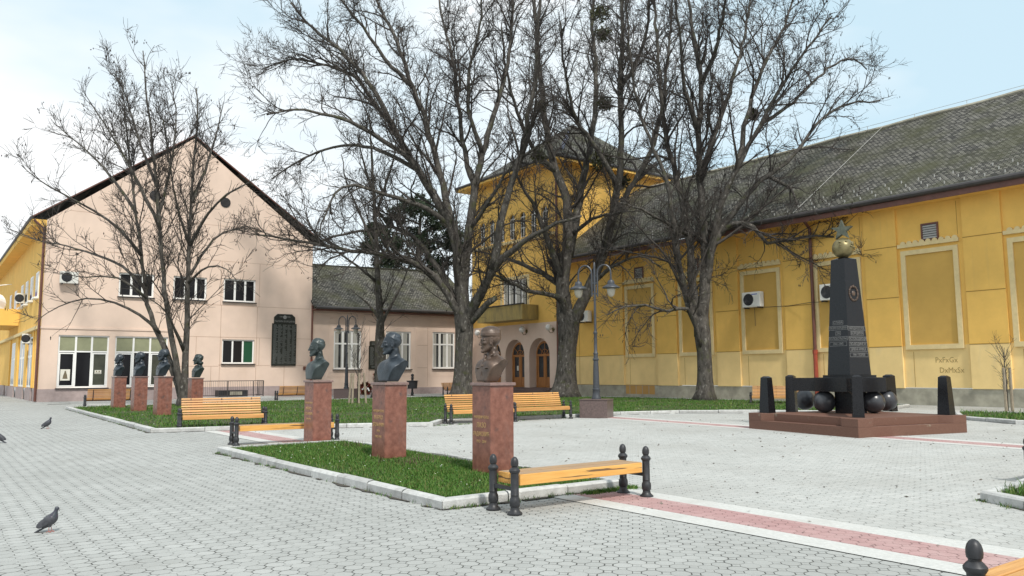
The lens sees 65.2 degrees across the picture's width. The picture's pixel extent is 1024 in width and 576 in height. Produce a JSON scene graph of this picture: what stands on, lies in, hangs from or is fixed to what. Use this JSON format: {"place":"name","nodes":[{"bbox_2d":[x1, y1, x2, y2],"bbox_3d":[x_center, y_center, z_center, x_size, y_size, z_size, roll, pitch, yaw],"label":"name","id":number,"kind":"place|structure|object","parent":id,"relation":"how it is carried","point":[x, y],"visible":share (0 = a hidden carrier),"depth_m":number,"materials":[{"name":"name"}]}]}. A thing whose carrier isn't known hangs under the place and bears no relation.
{"place":"outdoors","nodes":[
{"label":"outdoors","id":0,"kind":"place"},
{"bbox_2d":[0,136,316,401],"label":"gabled building","id":1,"kind":"structure","parent":0,"point":[230,340],"depth_m":52.98,"materials":[{"name":"pink paint"}]},
{"bbox_2d":[0,284,11,308],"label":"satellite dish","id":2,"kind":"object","parent":1,"relation":"attached to","point":[2,302],"visible":0.83,"depth_m":62.48,"materials":[{"name":"white metal"}]},
{"bbox_2d":[10,343,15,385],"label":"side window","id":3,"kind":"structure","parent":1,"relation":"in","point":[14,344],"depth_m":59.80,"materials":[{"name":"grey glass"}]},
{"bbox_2d":[15,293,24,304],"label":"air conditioner","id":4,"kind":"object","parent":1,"relation":"attached to","point":[19,298],"visible":1,"depth_m":55.97,"materials":[{"name":"metal"}]},
{"bbox_2d":[18,341,22,386],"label":"side window","id":5,"kind":"structure","parent":1,"relation":"in","point":[21,345],"depth_m":55.35,"materials":[{"name":"grey glass"}]},
{"bbox_2d":[20,345,24,386],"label":"side window","id":6,"kind":"structure","parent":1,"relation":"in","point":[23,352],"depth_m":54.11,"materials":[{"name":"grey glass"}]},
{"bbox_2d":[21,280,28,306],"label":"side window","id":7,"kind":"structure","parent":1,"relation":"in","point":[27,283],"depth_m":54.56,"materials":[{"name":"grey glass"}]},
{"bbox_2d":[21,334,31,344],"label":"air conditioner","id":8,"kind":"object","parent":1,"relation":"attached to","point":[25,338],"visible":0.99,"depth_m":51.09,"materials":[{"name":"metal"}]},
{"bbox_2d":[26,343,30,386],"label":"side window","id":9,"kind":"structure","parent":1,"relation":"in","point":[29,349],"depth_m":51.25,"materials":[{"name":"grey glass"}]},
{"bbox_2d":[26,276,33,303],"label":"side window","id":10,"kind":"structure","parent":1,"relation":"in","point":[30,301],"depth_m":52.17,"materials":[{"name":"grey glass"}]},
{"bbox_2d":[31,271,39,299],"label":"side window","id":11,"kind":"structure","parent":1,"relation":"in","point":[36,297],"depth_m":49.78,"materials":[{"name":"grey glass"}]},
{"bbox_2d":[59,271,78,284],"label":"air conditioner","id":12,"kind":"object","parent":1,"relation":"attached to","point":[62,280],"visible":0.81,"depth_m":48.24,"materials":[{"name":"metal"}]},
{"bbox_2d":[55,335,108,388],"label":"shop window","id":13,"kind":"structure","parent":1,"relation":"in","point":[83,346],"depth_m":48.82,"materials":[{"name":"white glass"}]},
{"bbox_2d":[117,272,154,298],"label":"window","id":14,"kind":"structure","parent":1,"relation":"in","point":[130,293],"depth_m":50.76,"materials":[{"name":"black glass"}]},
{"bbox_2d":[114,336,167,387],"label":"shop window","id":15,"kind":"structure","parent":1,"relation":"in","point":[123,344],"depth_m":50.75,"materials":[{"name":"white glass"}]},
{"bbox_2d":[173,276,206,300],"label":"window","id":16,"kind":"structure","parent":1,"relation":"in","point":[195,288],"depth_m":53.07,"materials":[{"name":"black glass"}]},
{"bbox_2d":[215,390,247,396],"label":"window","id":17,"kind":"structure","parent":1,"relation":"in","point":[232,392],"depth_m":52.88,"materials":[{"name":"metal"}]},
{"bbox_2d":[221,339,254,364],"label":"window","id":18,"kind":"structure","parent":1,"relation":"in","point":[234,352],"depth_m":54.41,"materials":[{"name":"black glass"}]},
{"bbox_2d":[222,278,256,303],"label":"window","id":19,"kind":"structure","parent":1,"relation":"in","point":[232,296],"depth_m":54.85,"materials":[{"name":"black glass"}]},
{"bbox_2d":[271,314,296,365],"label":"memorial plaque","id":20,"kind":"object","parent":1,"relation":"attached to","point":[283,342],"visible":1,"depth_m":56.17,"materials":[{"name":"black metal"}]},
{"bbox_2d":[230,439,601,496],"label":"grass","id":21,"kind":"structure","parent":0,"point":[319,453],"depth_m":12.21,"materials":[{"name":"green plant"}]},
{"bbox_2d":[303,380,333,441],"bbox_3d":[-4.218,2.686,17.378,0.480,1.355,0.480,5,-8,-40],"label":"pedestal","id":22,"kind":"object","parent":21,"relation":"on","point":[317,410],"visible":0.99,"depth_m":17.22,"materials":[{"name":"red stone"}]},
{"bbox_2d":[305,338,328,379],"bbox_3d":[-4.265,1.544,17.485,0.372,0.907,0.646,4,-8,-37],"label":"bust","id":23,"kind":"object","parent":22,"relation":"on","point":[317,367],"visible":1,"depth_m":17.37,"materials":[{"name":"grey metal"}]},
{"bbox_2d":[332,439,445,465],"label":"dry weeds","id":24,"kind":"object","parent":21,"relation":"on","point":[413,458],"visible":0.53,"depth_m":12.90,"materials":[{"name":"brown plant"}]},
{"bbox_2d":[371,382,408,458],"bbox_3d":[-2.114,2.298,13.783,0.480,1.335,0.480,5,-8,-40],"label":"pedestal","id":25,"kind":"object","parent":21,"relation":"on","point":[389,410],"visible":1,"depth_m":13.63,"materials":[{"name":"red stone"}]},
{"bbox_2d":[377,332,407,381],"bbox_3d":[-2.083,1.192,13.891,0.364,0.857,0.675,5,-8,-39],"label":"bust","id":26,"kind":"object","parent":25,"relation":"on","point":[392,367],"visible":1,"depth_m":13.78,"materials":[{"name":"grey metal"}]},
{"bbox_2d":[470,382,515,472],"bbox_3d":[-0.278,2.055,11.656,0.480,1.345,0.480,5,-8,-40],"label":"pedestal","id":27,"kind":"object","parent":21,"relation":"on","point":[492,420],"visible":0.98,"depth_m":11.51,"materials":[{"name":"red stone"}]},
{"bbox_2d":[475,326,507,381],"bbox_3d":[-0.322,0.965,11.759,0.326,0.815,0.545,4,-8,-37],"label":"bust","id":28,"kind":"object","parent":27,"relation":"on","point":[491,365],"visible":1,"depth_m":11.67,"materials":[{"name":"brown metal"}]},
{"bbox_2d":[73,395,902,427],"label":"grass","id":29,"kind":"structure","parent":0,"point":[278,414],"depth_m":32.34,"materials":[{"name":"green plant"}]},
{"bbox_2d":[110,376,127,407],"bbox_3d":[-17.696,4.707,35.986,0.550,1.455,0.550,5,-8,-40],"label":"pedestal","id":30,"kind":"object","parent":29,"relation":"on","point":[118,391],"visible":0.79,"depth_m":35.80,"materials":[{"name":"red stone"}]},
{"bbox_2d":[113,354,124,375],"bbox_3d":[-17.727,3.471,36.100,0.420,0.996,0.703,4,-8,-37],"label":"bust","id":31,"kind":"object","parent":30,"relation":"on","point":[119,368],"visible":0.98,"depth_m":35.98,"materials":[{"name":"grey metal"}]},
{"bbox_2d":[0,18,267,405],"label":"bare tree","id":32,"kind":"object","parent":29,"relation":"on","point":[180,379],"visible":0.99,"depth_m":38.36,"materials":[{"name":"brown plant"}]},
{"bbox_2d":[130,376,148,410],"bbox_3d":[-15.203,4.332,32.619,0.550,1.455,0.550,5,-8,-40],"label":"pedestal","id":33,"kind":"object","parent":29,"relation":"on","point":[139,387],"visible":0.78,"depth_m":32.44,"materials":[{"name":"red stone"}]},
{"bbox_2d":[133,352,145,375],"bbox_3d":[-15.233,3.102,32.733,0.420,0.984,0.703,4,-8,-37],"label":"bust","id":34,"kind":"object","parent":33,"relation":"on","point":[139,368],"visible":1,"depth_m":32.62,"materials":[{"name":"grey metal"}]},
{"bbox_2d":[153,376,173,415],"bbox_3d":[-12.674,3.932,29.026,0.550,1.455,0.550,5,-8,-40],"label":"pedestal","id":35,"kind":"object","parent":29,"relation":"on","point":[162,399],"visible":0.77,"depth_m":28.84,"materials":[{"name":"red stone"}]},
{"bbox_2d":[156,349,170,375],"bbox_3d":[-12.704,2.703,29.140,0.420,0.984,0.703,4,-8,-37],"label":"bust","id":36,"kind":"object","parent":35,"relation":"on","point":[163,367],"visible":1,"depth_m":29.02,"materials":[{"name":"grey metal"}]},
{"bbox_2d":[187,378,203,407],"bbox_3d":[-13.940,4.644,35.219,0.550,1.375,0.550,5,-8,-40],"label":"pedestal","id":37,"kind":"object","parent":29,"relation":"on","point":[195,387],"visible":0.75,"depth_m":35.05,"materials":[{"name":"red stone"}]},
{"bbox_2d":[192,354,203,376],"bbox_3d":[-13.872,3.431,35.330,0.438,1.030,0.732,4,-8,-37],"label":"bust","id":38,"kind":"object","parent":37,"relation":"on","point":[197,369],"visible":1,"depth_m":35.20,"materials":[{"name":"grey metal"}]},
{"bbox_2d":[346,312,367,401],"bbox_3d":[-7.700,3.366,39.621,1.200,4.789,1.556,2,-6,-19],"label":"young tree","id":39,"kind":"object","parent":29,"relation":"on","point":[358,347],"visible":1,"depth_m":39.56,"materials":[{"name":"brown plant"}]},
{"bbox_2d":[321,107,420,397],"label":"bare tree","id":40,"kind":"object","parent":29,"relation":"on","point":[380,319],"visible":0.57,"depth_m":50.18,"materials":[{"name":"brown plant"}]},
{"bbox_2d":[215,0,594,398],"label":"bare tree","id":41,"kind":"object","parent":29,"relation":"on","point":[467,314],"visible":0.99,"depth_m":44.93,"materials":[{"name":"brown plant"}]},
{"bbox_2d":[450,0,718,397],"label":"bare tree","id":42,"kind":"object","parent":29,"relation":"on","point":[568,315],"visible":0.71,"depth_m":48.88,"materials":[{"name":"brown plant"}]},
{"bbox_2d":[566,0,906,400],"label":"bare tree","id":43,"kind":"object","parent":29,"relation":"on","point":[696,307],"visible":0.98,"depth_m":42.14,"materials":[{"name":"brown plant"}]},
{"bbox_2d":[749,386,785,402],"bbox_3d":[12.229,4.974,37.034,2.414,0.864,0.707,-3,-7,20],"label":"backed bench","id":44,"kind":"object","parent":29,"relation":"on","point":[755,395],"visible":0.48,"depth_m":37.22,"materials":[{"name":"brown wood"}]},
{"bbox_2d":[0,385,1023,575],"bbox_3d":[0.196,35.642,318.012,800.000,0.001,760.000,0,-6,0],"label":"ground","id":45,"kind":"structure","parent":0,"point":[127,501],"depth_m":7.85,"materials":[{"name":"grey concrete"}]},
{"bbox_2d":[34,506,58,532],"bbox_3d":[-4.505,2.243,7.755,0.229,0.243,0.102,1,-6,-8],"label":"pigeon","id":46,"kind":"object","parent":45,"relation":"on","point":[50,520],"visible":1,"depth_m":7.72,"materials":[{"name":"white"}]},
{"bbox_2d":[203,396,274,397],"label":"railing base","id":47,"kind":"object","parent":45,"relation":"on","point":[244,396],"visible":0.36,"depth_m":53.16,"materials":[{"name":"concrete"}]},
{"bbox_2d":[203,380,263,396],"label":"area railing","id":48,"kind":"object","parent":47,"relation":"on","point":[227,385],"visible":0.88,"depth_m":52.70,"materials":[{"name":"metal"}]},
{"bbox_2d":[360,382,371,394],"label":"wreath","id":49,"kind":"object","parent":45,"relation":"on","point":[369,389],"visible":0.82,"depth_m":58.59,"materials":[{"name":"brown plant"}]},
{"bbox_2d":[311,264,454,395],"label":"link wing","id":50,"kind":"structure","parent":45,"relation":"on","point":[425,328],"depth_m":62.15,"materials":[{"name":"beige paint"}]},
{"bbox_2d":[333,330,362,369],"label":"window","id":51,"kind":"structure","parent":50,"relation":"in","point":[339,361],"depth_m":59.03,"materials":[{"name":"grey glass"}]},
{"bbox_2d":[368,341,374,368],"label":"memorial plaque","id":52,"kind":"object","parent":50,"relation":"attached to","point":[371,362],"visible":0.5,"depth_m":60.08,"materials":[{"name":"grey"}]},
{"bbox_2d":[386,331,412,369],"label":"window","id":53,"kind":"structure","parent":50,"relation":"in","point":[404,348],"depth_m":62.05,"materials":[{"name":"grey glass"}]},
{"bbox_2d":[433,332,453,368],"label":"window","id":54,"kind":"structure","parent":50,"relation":"in","point":[443,342],"depth_m":64.08,"materials":[{"name":"grey glass"}]},
{"bbox_2d":[214,453,590,509],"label":"kerb dirt","id":55,"kind":"structure","parent":45,"relation":"on","point":[338,484],"depth_m":9.91,"materials":[{"name":"soil"}]},
{"bbox_2d":[359,190,463,270],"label":"pine tree","id":56,"kind":"object","parent":45,"relation":"on","point":[438,227],"visible":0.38,"depth_m":86.93,"materials":[{"name":"green plant"}]},
{"bbox_2d":[407,374,417,395],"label":"litter bin","id":57,"kind":"object","parent":45,"relation":"on","point":[413,383],"visible":1,"depth_m":56.45,"materials":[{"name":"metal"}]},
{"bbox_2d":[217,439,618,509],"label":"kerb","id":58,"kind":"structure","parent":45,"relation":"on","point":[418,497],"depth_m":10.20,"materials":[{"name":"concrete"}]},
{"bbox_2d":[74,406,965,574],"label":"white paving band","id":59,"kind":"object","parent":45,"relation":"on","point":[952,567],"visible":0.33,"depth_m":7.40,"materials":[{"name":"white concrete pavers"}]},
{"bbox_2d":[486,444,653,515],"bbox_3d":[0.715,2.195,9.339,2.164,0.605,0.564,4,-8,-36],"label":"backless bench","id":60,"kind":"object","parent":45,"relation":"on","point":[515,476],"visible":1,"depth_m":9.06,"materials":[{"name":"wood"}]},
{"bbox_2d":[221,430,1019,568],"bbox_3d":[-6.730,3.735,20.474,0.580,0.001,49.000,4,-8,-36],"label":"pink paving band","id":61,"kind":"object","parent":45,"relation":"on","point":[924,549],"visible":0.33,"depth_m":7.68,"materials":[{"name":"concrete"}]},
{"bbox_2d":[548,85,1023,407],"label":"long hall","id":62,"kind":"structure","parent":45,"relation":"on","point":[940,198],"depth_m":40.16,"materials":[{"name":"yellow paint"}]},
{"bbox_2d":[580,310,591,322],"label":"air conditioner","id":63,"kind":"object","parent":62,"relation":"attached to","point":[587,316],"visible":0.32,"depth_m":53.98,"materials":[{"name":"metal"}]},
{"bbox_2d":[624,283,655,357],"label":"blind window","id":64,"kind":"structure","parent":62,"relation":"in","point":[647,350],"depth_m":50.42,"materials":[{"name":"yellow paint"}]},
{"bbox_2d":[678,277,714,355],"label":"blind window","id":65,"kind":"structure","parent":62,"relation":"in","point":[687,346],"depth_m":47.23,"materials":[{"name":"yellow paint"}]},
{"bbox_2d":[742,291,763,310],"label":"air conditioner","id":66,"kind":"object","parent":62,"relation":"attached to","point":[752,299],"visible":1,"depth_m":43.19,"materials":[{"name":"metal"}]},
{"bbox_2d":[740,267,783,353],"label":"blind window","id":67,"kind":"structure","parent":62,"relation":"in","point":[762,328],"depth_m":43.09,"materials":[{"name":"yellow paint"}]},
{"bbox_2d":[819,284,829,301],"bbox_3d":[15.874,0.230,39.688,0.470,0.860,1.100,4,-8,-36],"label":"air conditioner","id":68,"kind":"object","parent":62,"relation":"attached to","point":[825,296],"visible":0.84,"depth_m":39.80,"materials":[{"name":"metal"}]},
{"bbox_2d":[813,257,863,351],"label":"blind window","id":69,"kind":"structure","parent":62,"relation":"in","point":[821,308],"depth_m":40.26,"materials":[{"name":"yellow paint"}]},
{"bbox_2d":[900,244,964,349],"bbox_3d":[18.845,0.461,35.944,0.090,4.550,2.550,4,-8,-36],"label":"blind window","id":70,"kind":"structure","parent":62,"relation":"in","point":[931,283],"depth_m":35.93,"materials":[{"name":"yellow paint"}]},
{"bbox_2d":[1006,236,1023,346],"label":"blind window","id":71,"kind":"structure","parent":62,"relation":"in","point":[1015,245],"depth_m":33.15,"materials":[{"name":"yellow paint"}]},
{"bbox_2d":[962,539,1023,575],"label":"backless bench","id":72,"kind":"object","parent":45,"relation":"on","point":[973,565],"visible":1,"depth_m":4.24,"materials":[{"name":"metal"}]},
{"bbox_2d":[0,0,1023,300],"label":"sky","id":73,"kind":"structure","parent":0,"point":[953,51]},
{"bbox_2d":[89,395,1023,549],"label":"plaza","id":74,"kind":"structure","parent":0,"point":[946,505],"depth_m":13.22,"materials":[{"name":"grey concrete"}]},
{"bbox_2d":[83,389,130,405],"bbox_3d":[-19.608,5.375,39.137,2.414,0.864,0.707,4,-7,-33],"label":"backed bench","id":75,"kind":"object","parent":74,"relation":"on","point":[101,397],"visible":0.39,"depth_m":38.71,"materials":[{"name":"brown wood"}]},
{"bbox_2d":[176,397,267,426],"bbox_3d":[-8.114,3.520,22.443,2.414,0.864,0.707,3,-7,-27],"label":"backed bench","id":76,"kind":"object","parent":74,"relation":"on","point":[224,415],"visible":0.91,"depth_m":22.53,"materials":[{"name":"wood"}]},
{"bbox_2d":[228,413,339,445],"bbox_3d":[-5.067,3.148,17.920,2.414,0.605,0.564,4,-7,-33],"label":"backless bench","id":77,"kind":"object","parent":74,"relation":"on","point":[234,435],"visible":0.84,"depth_m":17.50,"materials":[{"name":"wood"}]},
{"bbox_2d":[274,386,304,399],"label":"backed bench","id":78,"kind":"object","parent":74,"relation":"on","point":[295,389],"visible":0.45,"depth_m":46.76,"materials":[{"name":"brown wood"}]},
{"bbox_2d":[334,315,360,398],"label":"street lamp","id":79,"kind":"object","parent":74,"relation":"on","point":[341,393],"visible":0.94,"depth_m":50.10,"materials":[{"name":"metal"}]},
{"bbox_2d":[443,394,517,423],"bbox_3d":[-1.004,3.739,24.849,2.414,0.864,0.707,3,-7,-31],"label":"backed bench","id":80,"kind":"object","parent":74,"relation":"on","point":[451,402],"visible":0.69,"depth_m":24.66,"materials":[{"name":"brown wood"}]},
{"bbox_2d":[66,396,909,432],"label":"kerb","id":81,"kind":"structure","parent":74,"relation":"on","point":[218,428],"depth_m":26.20,"materials":[{"name":"concrete"}]},
{"bbox_2d":[65,409,1018,509],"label":"kerb weeds","id":82,"kind":"object","parent":74,"relation":"on","point":[601,490],"visible":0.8,"depth_m":10.07,"materials":[{"name":"green plant"}]},
{"bbox_2d":[513,392,572,418],"bbox_3d":[0.869,3.893,26.376,2.414,0.864,0.707,4,-7,-33],"label":"backed bench","id":83,"kind":"object","parent":74,"relation":"on","point":[551,400],"visible":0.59,"depth_m":26.58,"materials":[{"name":"brown wood"}]},
{"bbox_2d":[570,262,619,417],"bbox_3d":[2.881,1.756,27.612,1.780,5.370,0.990,-3,-7,20],"label":"street lamp","id":84,"kind":"object","parent":74,"relation":"on","point":[595,406],"visible":1,"depth_m":27.41,"materials":[{"name":"grey painted metal"},{"name":"frosted glass"},{"name":"brown granite"}]},
{"bbox_2d":[240,417,1013,545],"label":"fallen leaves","id":85,"kind":"object","parent":74,"relation":"on","point":[735,450],"visible":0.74,"depth_m":15.48,"materials":[{"name":"brown plant"}]},
{"bbox_2d":[249,431,1023,557],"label":"white paving band","id":86,"kind":"object","parent":74,"relation":"on","point":[1011,552],"visible":0.67,"depth_m":7.93,"materials":[{"name":"concrete pavers"}]},
{"bbox_2d":[604,418,1022,449],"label":"white paving band","id":87,"kind":"object","parent":74,"relation":"on","point":[806,433],"depth_m":18.00,"materials":[{"name":"stone"}]},
{"bbox_2d":[611,417,1023,447],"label":"pink paving band","id":88,"kind":"object","parent":74,"relation":"on","point":[964,442],"depth_m":17.97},
{"bbox_2d":[614,416,1023,444],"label":"white paving band","id":89,"kind":"object","parent":74,"relation":"on","point":[896,436],"depth_m":18.23,"materials":[{"name":"stone"}]},
{"bbox_2d":[749,410,966,437],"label":"monument platform","id":90,"kind":"structure","parent":74,"relation":"on","point":[878,424],"depth_m":19.38,"materials":[{"name":"brown stone"}]},
{"bbox_2d":[759,376,775,412],"bbox_3d":[6.815,2.847,21.397,0.300,0.970,0.300,4,-8,-36],"label":"stone bollard","id":91,"kind":"object","parent":90,"relation":"on","point":[767,403],"visible":1,"depth_m":21.31,"materials":[{"name":"black stone"}]},
{"bbox_2d":[797,391,813,409],"bbox_3d":[8.347,3.187,22.808,0.580,0.580,0.580,2,-6,-19],"label":"stone ball","id":92,"kind":"object","parent":90,"relation":"on","point":[805,400],"visible":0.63,"depth_m":22.59,"materials":[{"name":"grey stone"}]},
{"bbox_2d":[813,392,834,412],"bbox_3d":[8.299,3.020,21.256,0.580,0.580,0.580,4,-8,-37],"label":"stone ball","id":93,"kind":"object","parent":90,"relation":"on","point":[823,402],"visible":0.86,"depth_m":21.06,"materials":[{"name":"grey stone"}]},
{"bbox_2d":[785,220,897,417],"bbox_3d":[8.398,0.737,21.259,2.487,5.120,3.919,-5,-8,37],"label":"obelisk monument","id":94,"kind":"object","parent":90,"relation":"on","point":[849,380],"visible":1,"depth_m":20.96,"materials":[{"name":"black stone"}]},
{"bbox_2d":[864,392,884,412],"bbox_3d":[9.412,2.970,20.846,0.580,0.580,0.580,-5,-8,40],"label":"stone ball","id":95,"kind":"object","parent":90,"relation":"on","point":[874,402],"visible":0.77,"depth_m":20.64,"materials":[{"name":"grey stone"}]},
{"bbox_2d":[879,390,897,410],"bbox_3d":[10.186,3.067,21.786,0.580,0.580,0.580,-2,-6,17],"label":"stone ball","id":96,"kind":"object","parent":90,"relation":"on","point":[891,400],"visible":0.66,"depth_m":21.56,"materials":[{"name":"grey stone"}]},
{"bbox_2d":[937,375,955,414],"bbox_3d":[10.788,2.666,19.920,0.300,0.970,0.300,4,-8,-36],"label":"stone bollard","id":97,"kind":"object","parent":90,"relation":"on","point":[945,404],"visible":1,"depth_m":19.83,"materials":[{"name":"black stone"}]},
{"bbox_2d":[955,411,1023,423],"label":"kerb","id":98,"kind":"structure","parent":74,"relation":"on","point":[1001,420],"depth_m":23.59,"materials":[{"name":"concrete"}]},
{"bbox_2d":[980,478,1023,508],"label":"kerb","id":99,"kind":"structure","parent":74,"relation":"on","point":[993,496],"depth_m":9.05,"materials":[{"name":"concrete"}]},
{"bbox_2d":[1002,368,1007,411],"bbox_3d":[18.325,3.790,29.738,0.107,1.650,0.105,0,-6,0],"label":"wooden stake","id":100,"kind":"object","parent":74,"relation":"on","point":[1005,392],"visible":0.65,"depth_m":29.70,"materials":[{"name":"beige wood"}]},
{"bbox_2d":[1008,368,1013,411],"bbox_3d":[18.555,3.789,29.738,0.107,1.650,0.105,0,-6,0],"label":"wooden stake","id":101,"kind":"object","parent":74,"relation":"on","point":[1011,390],"visible":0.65,"depth_m":29.71,"materials":[{"name":"beige wood"}]},
{"bbox_2d":[456,125,681,394],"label":"entrance tower","id":102,"kind":"structure","parent":0,"point":[531,355],"depth_m":60.44,"materials":[{"name":"yellow paint"}]},
{"bbox_2d":[504,278,526,304],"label":"balcony window","id":103,"kind":"structure","parent":102,"relation":"in","point":[510,298],"depth_m":61.59,"materials":[{"name":"grey glass"}]},
{"bbox_2d":[512,355,524,386],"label":"door","id":104,"kind":"structure","parent":102,"relation":"in","point":[517,360],"depth_m":61.32,"materials":[{"name":"brown wood"}]},
{"bbox_2d":[536,354,549,386],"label":"door","id":105,"kind":"structure","parent":102,"relation":"in","point":[542,360],"depth_m":58.93,"materials":[{"name":"brown wood"}]},
{"bbox_2d":[960,409,1023,419],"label":"grass","id":106,"kind":"structure","parent":0,"point":[1013,415],"depth_m":25.40,"materials":[{"name":"green plant"}]},
{"bbox_2d":[988,334,1016,410],"bbox_3d":[18.398,3.080,29.894,1.055,2.996,0.815,0,-6,0],"label":"young tree","id":107,"kind":"object","parent":106,"relation":"on","point":[1007,380],"visible":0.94,"depth_m":29.91,"materials":[{"name":"brown plant"}]},
{"label":"lawn soil","id":108,"kind":"structure","parent":0,"visible":0},
{"bbox_2d":[996,480,1023,496],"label":"grass","id":109,"kind":"structure","parent":108,"relation":"on","point":[1010,490],"depth_m":9.19,"materials":[{"name":"green plant"}]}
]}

